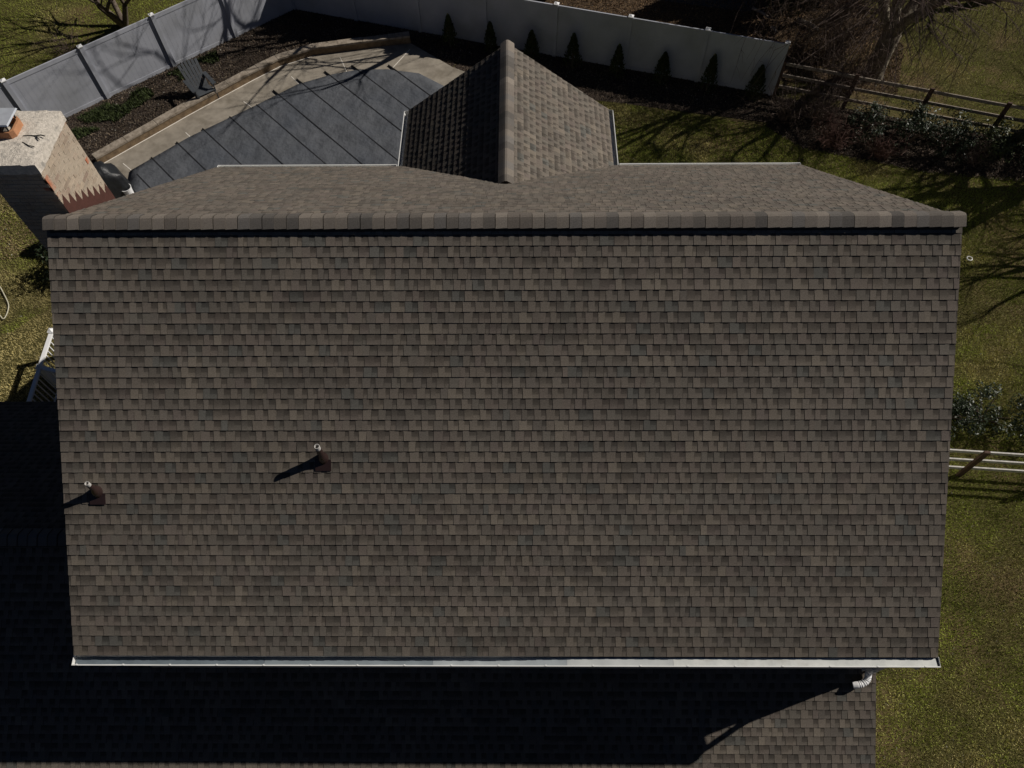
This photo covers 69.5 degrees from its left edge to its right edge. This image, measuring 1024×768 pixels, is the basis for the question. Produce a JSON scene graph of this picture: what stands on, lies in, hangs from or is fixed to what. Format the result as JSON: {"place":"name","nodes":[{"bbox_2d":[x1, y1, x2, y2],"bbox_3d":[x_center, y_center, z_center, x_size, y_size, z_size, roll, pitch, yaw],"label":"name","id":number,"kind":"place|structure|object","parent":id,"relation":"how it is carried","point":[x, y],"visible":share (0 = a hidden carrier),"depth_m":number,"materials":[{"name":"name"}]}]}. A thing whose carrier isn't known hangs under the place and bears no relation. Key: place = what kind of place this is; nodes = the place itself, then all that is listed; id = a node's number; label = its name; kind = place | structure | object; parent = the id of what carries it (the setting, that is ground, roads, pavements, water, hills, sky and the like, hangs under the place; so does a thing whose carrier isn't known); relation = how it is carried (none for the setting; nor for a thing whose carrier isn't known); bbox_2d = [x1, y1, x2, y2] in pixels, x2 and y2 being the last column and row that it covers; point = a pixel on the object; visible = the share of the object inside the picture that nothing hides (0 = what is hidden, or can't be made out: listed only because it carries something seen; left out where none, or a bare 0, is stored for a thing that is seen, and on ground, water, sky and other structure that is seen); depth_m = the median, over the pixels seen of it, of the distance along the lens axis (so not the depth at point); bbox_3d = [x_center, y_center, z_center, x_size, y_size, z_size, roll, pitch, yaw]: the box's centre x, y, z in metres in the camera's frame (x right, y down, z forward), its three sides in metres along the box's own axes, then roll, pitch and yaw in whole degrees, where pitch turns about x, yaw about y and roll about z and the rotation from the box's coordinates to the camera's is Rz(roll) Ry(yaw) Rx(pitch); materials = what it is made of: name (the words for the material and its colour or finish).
{"place":"outdoors","nodes":[
{"label":"outdoors","id":0,"kind":"place"},
{"bbox_2d":[0,194,50,333],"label":"lawn grass","id":1,"kind":"structure","parent":0,"point":[15,285],"depth_m":20.41,"materials":[{"name":"green plant"}]},
{"bbox_2d":[0,287,8,318],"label":"garden hose","id":2,"kind":"object","parent":1,"relation":"on","point":[7,302],"visible":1,"depth_m":19.87,"materials":[{"name":"beige rubber"}]},
{"bbox_2d":[0,309,55,401],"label":"dry grass","id":3,"kind":"structure","parent":0,"point":[46,315],"depth_m":19.03,"materials":[{"name":"green plant"}]},
{"bbox_2d":[0,0,181,78],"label":"lawn grass","id":4,"kind":"structure","parent":0,"point":[42,46],"depth_m":26.26,"materials":[{"name":"green plant"}]},
{"bbox_2d":[0,0,1023,767],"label":"ground","id":5,"kind":"structure","parent":0,"point":[1010,388],"depth_m":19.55,"materials":[{"name":"green plant"}]},
{"bbox_2d":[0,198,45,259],"bbox_3d":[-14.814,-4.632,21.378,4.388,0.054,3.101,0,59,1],"label":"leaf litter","id":6,"kind":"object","parent":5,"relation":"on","point":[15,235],"visible":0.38,"depth_m":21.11,"materials":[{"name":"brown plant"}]},
{"bbox_2d":[26,328,56,401],"bbox_3d":[-10.449,-0.089,18.055,2.010,1.090,2.420,0,59,1],"label":"porch railing","id":7,"kind":"object","parent":5,"relation":"on","point":[45,372],"visible":0.41,"depth_m":17.86,"materials":[{"name":"white plastic"}]},
{"bbox_2d":[34,243,49,288],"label":"broadleaf shrub","id":8,"kind":"object","parent":5,"relation":"on","point":[42,254],"visible":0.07,"depth_m":19.68,"materials":[{"name":"green plant"}]},
{"bbox_2d":[30,19,91,58],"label":"bare shrub","id":9,"kind":"object","parent":5,"relation":"on","point":[64,47],"visible":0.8,"depth_m":25.00,"materials":[{"name":"brown plant"}]},
{"bbox_2d":[42,0,160,27],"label":"bare tree","id":10,"kind":"object","parent":5,"relation":"on","point":[120,19],"visible":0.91,"depth_m":25.53,"materials":[{"name":"brown plant"}]},
{"bbox_2d":[0,0,292,117],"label":"vinyl fence","id":11,"kind":"object","parent":5,"relation":"on","point":[78,79],"visible":0.92,"depth_m":23.89,"materials":[{"name":"white plastic"}]},
{"bbox_2d":[92,31,410,162],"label":"retaining wall","id":12,"kind":"structure","parent":5,"relation":"on","point":[153,127],"depth_m":24.30,"materials":[{"name":"beige stone"}]},
{"bbox_2d":[66,8,476,163],"bbox_3d":[-9.568,-10.258,24.716,16.720,0.001,5.492,-22,61,-12],"label":"mulch bed","id":13,"kind":"object","parent":5,"relation":"on","point":[251,54],"visible":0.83,"depth_m":25.34,"materials":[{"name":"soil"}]},
{"bbox_2d":[70,49,219,139],"bbox_3d":[-12.385,-9.216,24.022,6.834,0.154,1.213,-37,66,-19],"label":"ground cover","id":14,"kind":"object","parent":13,"relation":"on","point":[114,115],"visible":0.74,"depth_m":23.90,"materials":[{"name":"green plant"}]},
{"bbox_2d":[177,58,218,98],"bbox_3d":[-10.108,-9.735,23.820,0.810,1.032,1.005,-34,65,-18],"label":"adirondack chair","id":15,"kind":"object","parent":13,"relation":"on","point":[202,87],"visible":1,"depth_m":23.79,"materials":[{"name":"plastic"}]},
{"bbox_2d":[440,13,459,49],"bbox_3d":[-2.148,-11.908,24.931,0.608,1.238,0.619,21,62,13],"label":"conical evergreen","id":16,"kind":"object","parent":13,"relation":"on","point":[449,27],"visible":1,"depth_m":24.93,"materials":[{"name":"green plant"}]},
{"bbox_2d":[106,43,464,178],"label":"pool deck","id":17,"kind":"structure","parent":5,"relation":"on","point":[415,59],"depth_m":24.56,"materials":[{"name":"concrete"}]},
{"bbox_2d":[93,161,134,198],"bbox_3d":[-11.881,-5.795,21.375,1.471,1.239,0.876,-34,65,-18],"label":"covered grill","id":18,"kind":"object","parent":17,"relation":"on","point":[116,180],"visible":0.43,"depth_m":21.22,"materials":[{"name":"black fabric"}]},
{"bbox_2d":[104,49,409,169],"bbox_3d":[-8.258,-9.354,24.119,10.648,0.006,2.241,-29,63,-16],"label":"deck joint","id":19,"kind":"object","parent":17,"relation":"on","point":[223,96],"visible":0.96,"depth_m":24.02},
{"bbox_2d":[128,64,443,191],"bbox_3d":[-6.217,-7.031,22.684,10.199,0.058,6.715,-39,66,-20],"label":"pool cover","id":20,"kind":"object","parent":17,"relation":"on","point":[356,116],"visible":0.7,"depth_m":23.25,"materials":[{"name":"fabric"}]},
{"bbox_2d":[122,184,133,194],"bbox_3d":[-11.306,-5.652,21.736,0.336,0.370,0.336,0,59,1],"label":"bucket","id":21,"kind":"object","parent":20,"relation":"on","point":[129,191],"visible":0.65,"depth_m":21.59,"materials":[{"name":"white plastic"}]},
{"bbox_2d":[0,40,966,767],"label":"house","id":22,"kind":"structure","parent":5,"relation":"on","point":[506,410],"depth_m":10.23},
{"bbox_2d":[291,0,790,95],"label":"vinyl fence","id":23,"kind":"object","parent":5,"relation":"on","point":[647,44],"visible":0.89,"depth_m":24.17,"materials":[{"name":"white plastic"}]},
{"bbox_2d":[454,42,809,126],"bbox_3d":[3.794,-9.639,24.212,11.797,0.001,2.130,14,60,9],"label":"fence border bed","id":24,"kind":"object","parent":5,"relation":"on","point":[631,101],"visible":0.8,"depth_m":24.17,"materials":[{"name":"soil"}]},
{"bbox_2d":[481,21,497,54],"bbox_3d":[-0.741,-11.626,24.779,0.529,1.186,0.550,-21,61,-11],"label":"conical evergreen","id":25,"kind":"object","parent":24,"relation":"on","point":[490,38],"visible":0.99,"depth_m":24.73,"materials":[{"name":"green plant"}]},
{"bbox_2d":[522,29,541,60],"bbox_3d":[0.664,-11.262,24.578,0.696,1.135,0.637,0,59,1],"label":"conical evergreen","id":26,"kind":"object","parent":24,"relation":"on","point":[531,44],"visible":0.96,"depth_m":24.53,"materials":[{"name":"green plant"}]},
{"bbox_2d":[561,33,582,68],"bbox_3d":[1.995,-10.947,24.288,0.721,1.287,0.639,0,59,1],"label":"conical evergreen","id":27,"kind":"object","parent":24,"relation":"on","point":[573,43],"visible":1,"depth_m":24.28,"materials":[{"name":"green plant"}]},
{"bbox_2d":[607,43,625,78],"bbox_3d":[3.455,-10.522,24.052,0.639,1.231,0.572,0,59,1],"label":"conical evergreen","id":28,"kind":"object","parent":24,"relation":"on","point":[618,58],"visible":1,"depth_m":24.05,"materials":[{"name":"green plant"}]},
{"bbox_2d":[650,51,672,85],"bbox_3d":[4.883,-10.207,23.874,0.650,1.190,0.643,-38,66,-20],"label":"conical evergreen","id":29,"kind":"object","parent":24,"relation":"on","point":[664,61],"visible":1,"depth_m":23.86,"materials":[{"name":"green plant"}]},
{"bbox_2d":[698,53,717,93],"bbox_3d":[6.345,-9.916,23.571,0.611,1.387,0.590,-36,65,-19],"label":"conical evergreen","id":30,"kind":"object","parent":24,"relation":"on","point":[710,71],"visible":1,"depth_m":23.55,"materials":[{"name":"green plant"}]},
{"bbox_2d":[742,64,765,100],"bbox_3d":[7.772,-9.562,23.404,0.735,1.286,0.707,0,59,1],"label":"conical evergreen","id":31,"kind":"object","parent":24,"relation":"on","point":[758,82],"visible":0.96,"depth_m":23.38,"materials":[{"name":"green plant"}]},
{"bbox_2d":[604,106,1023,201],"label":"leaf litter","id":32,"kind":"object","parent":5,"relation":"on","point":[800,155],"visible":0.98,"depth_m":22.68,"materials":[{"name":"brown plant"}]},
{"bbox_2d":[807,25,898,98],"bbox_3d":[10.538,-10.037,23.293,2.716,1.889,2.992,0,59,1],"label":"bare shrub","id":33,"kind":"object","parent":5,"relation":"on","point":[854,72],"visible":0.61,"depth_m":23.39,"materials":[{"name":"brown plant"}]},
{"bbox_2d":[730,0,1023,151],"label":"bare tree","id":34,"kind":"object","parent":5,"relation":"on","point":[897,18],"visible":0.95,"depth_m":21.69,"materials":[{"name":"brown plant"}]},
{"bbox_2d":[766,98,1023,181],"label":"shrub bed","id":35,"kind":"object","parent":5,"relation":"on","point":[925,154],"visible":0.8,"depth_m":22.64,"materials":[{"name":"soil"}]},
{"bbox_2d":[763,78,822,123],"bbox_3d":[8.634,-8.723,22.720,1.699,1.565,2.001,32,65,18],"label":"bare shrub","id":36,"kind":"object","parent":35,"relation":"on","point":[782,116],"visible":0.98,"depth_m":22.93,"materials":[{"name":"brown plant"}]},
{"bbox_2d":[789,61,871,124],"bbox_3d":[9.731,-8.750,22.737,2.659,1.546,2.512,-19,61,-10],"label":"bare shrub","id":37,"kind":"object","parent":35,"relation":"on","point":[821,113],"visible":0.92,"depth_m":22.83,"materials":[{"name":"brown plant"}]},
{"bbox_2d":[808,108,875,152],"bbox_3d":[9.735,-7.548,22.314,2.018,1.044,1.850,-35,65,-18],"label":"bare shrub","id":38,"kind":"object","parent":35,"relation":"on","point":[834,141],"visible":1,"depth_m":22.41,"materials":[{"name":"brown plant"}]},
{"bbox_2d":[844,101,890,143],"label":"broadleaf shrub","id":39,"kind":"object","parent":35,"relation":"on","point":[871,118],"visible":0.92,"depth_m":22.40,"materials":[{"name":"green plant"}]},
{"bbox_2d":[865,124,911,160],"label":"bare shrub","id":40,"kind":"object","parent":35,"relation":"on","point":[880,150],"visible":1,"depth_m":22.14,"materials":[{"name":"brown plant"}]},
{"bbox_2d":[882,99,944,149],"bbox_3d":[12.032,-7.833,22.302,1.794,1.317,1.327,-19,61,-11],"label":"broadleaf shrub","id":41,"kind":"object","parent":35,"relation":"on","point":[918,118],"visible":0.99,"depth_m":22.08,"materials":[{"name":"green plant"}]},
{"bbox_2d":[921,106,983,165],"bbox_3d":[13.223,-7.605,22.080,1.757,1.452,1.716,0,59,1],"label":"broadleaf shrub","id":42,"kind":"object","parent":35,"relation":"on","point":[951,131],"visible":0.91,"depth_m":22.00,"materials":[{"name":"green plant"}]},
{"bbox_2d":[954,124,1011,168],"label":"bare shrub","id":43,"kind":"object","parent":35,"relation":"on","point":[970,159],"visible":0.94,"depth_m":21.98,"materials":[{"name":"brown plant"}]},
{"bbox_2d":[960,118,1022,163],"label":"broadleaf shrub","id":44,"kind":"object","parent":35,"relation":"on","point":[998,131],"visible":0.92,"depth_m":21.97,"materials":[{"name":"green plant"}]},
{"bbox_2d":[1016,125,1023,170],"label":"broadleaf shrub","id":45,"kind":"object","parent":35,"relation":"on","point":[1021,157],"visible":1,"depth_m":22.08,"materials":[{"name":"green plant"}]},
{"bbox_2d":[772,60,1023,135],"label":"rail fence","id":46,"kind":"object","parent":5,"relation":"on","point":[1007,106],"visible":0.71,"depth_m":22.71,"materials":[{"name":"brown wood"}]},
{"bbox_2d":[794,0,1023,128],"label":"lawn grass","id":47,"kind":"structure","parent":5,"relation":"on","point":[1004,54],"depth_m":24.73,"materials":[{"name":"green plant"}]},
{"bbox_2d":[951,388,975,440],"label":"broadleaf shrub","id":48,"kind":"object","parent":5,"relation":"on","point":[959,408],"visible":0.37,"depth_m":17.37,"materials":[{"name":"green plant"}]},
{"bbox_2d":[952,379,1020,439],"bbox_3d":[11.178,0.587,17.430,1.555,1.104,1.574,38,67,21],"label":"broadleaf shrub","id":49,"kind":"object","parent":5,"relation":"on","point":[988,394],"visible":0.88,"depth_m":17.39,"materials":[{"name":"green plant"}]},
{"bbox_2d":[949,449,1023,476],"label":"rail fence","id":50,"kind":"object","parent":5,"relation":"on","point":[982,456],"visible":0.3,"depth_m":16.51,"materials":[{"name":"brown wood"}]},
{"bbox_2d":[1008,393,1023,444],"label":"broadleaf shrub","id":51,"kind":"object","parent":5,"relation":"on","point":[1021,412],"visible":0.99,"depth_m":17.34,"materials":[{"name":"green plant"}]},
{"bbox_2d":[663,0,756,11],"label":"driveway","id":52,"kind":"structure","parent":0,"point":[724,5],"depth_m":26.56,"materials":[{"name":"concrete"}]},
{"bbox_2d":[534,0,903,94],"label":"leafy ground","id":53,"kind":"structure","parent":0,"point":[680,5],"depth_m":26.00,"materials":[{"name":"brown plant"}]},
{"bbox_2d":[751,7,769,18],"bbox_3d":[8.883,-13.198,26.126,0.281,0.223,0.808,-35,65,-19],"label":"fallen log","id":54,"kind":"object","parent":53,"relation":"on","point":[761,12],"visible":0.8,"depth_m":26.09,"materials":[{"name":"brown wood"}]},
{"bbox_2d":[757,0,822,19],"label":"shrub","id":55,"kind":"object","parent":53,"relation":"on","point":[780,2],"visible":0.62,"depth_m":25.43,"materials":[{"name":"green plant"}]},
{"bbox_2d":[796,17,818,30],"bbox_3d":[10.357,-12.592,25.733,0.862,0.253,0.301,38,67,21],"label":"fallen log","id":56,"kind":"object","parent":53,"relation":"on","point":[804,21],"visible":0.44,"depth_m":25.69,"materials":[{"name":"brown wood"}]},
{"bbox_2d":[805,0,879,61],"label":"bare shrub","id":57,"kind":"object","parent":53,"relation":"on","point":[840,38],"visible":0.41,"depth_m":24.31,"materials":[{"name":"brown plant"}]},
{"bbox_2d":[821,0,875,20],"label":"bare shrub","id":58,"kind":"object","parent":53,"relation":"on","point":[842,7],"visible":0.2,"depth_m":25.52,"materials":[{"name":"brown plant"}]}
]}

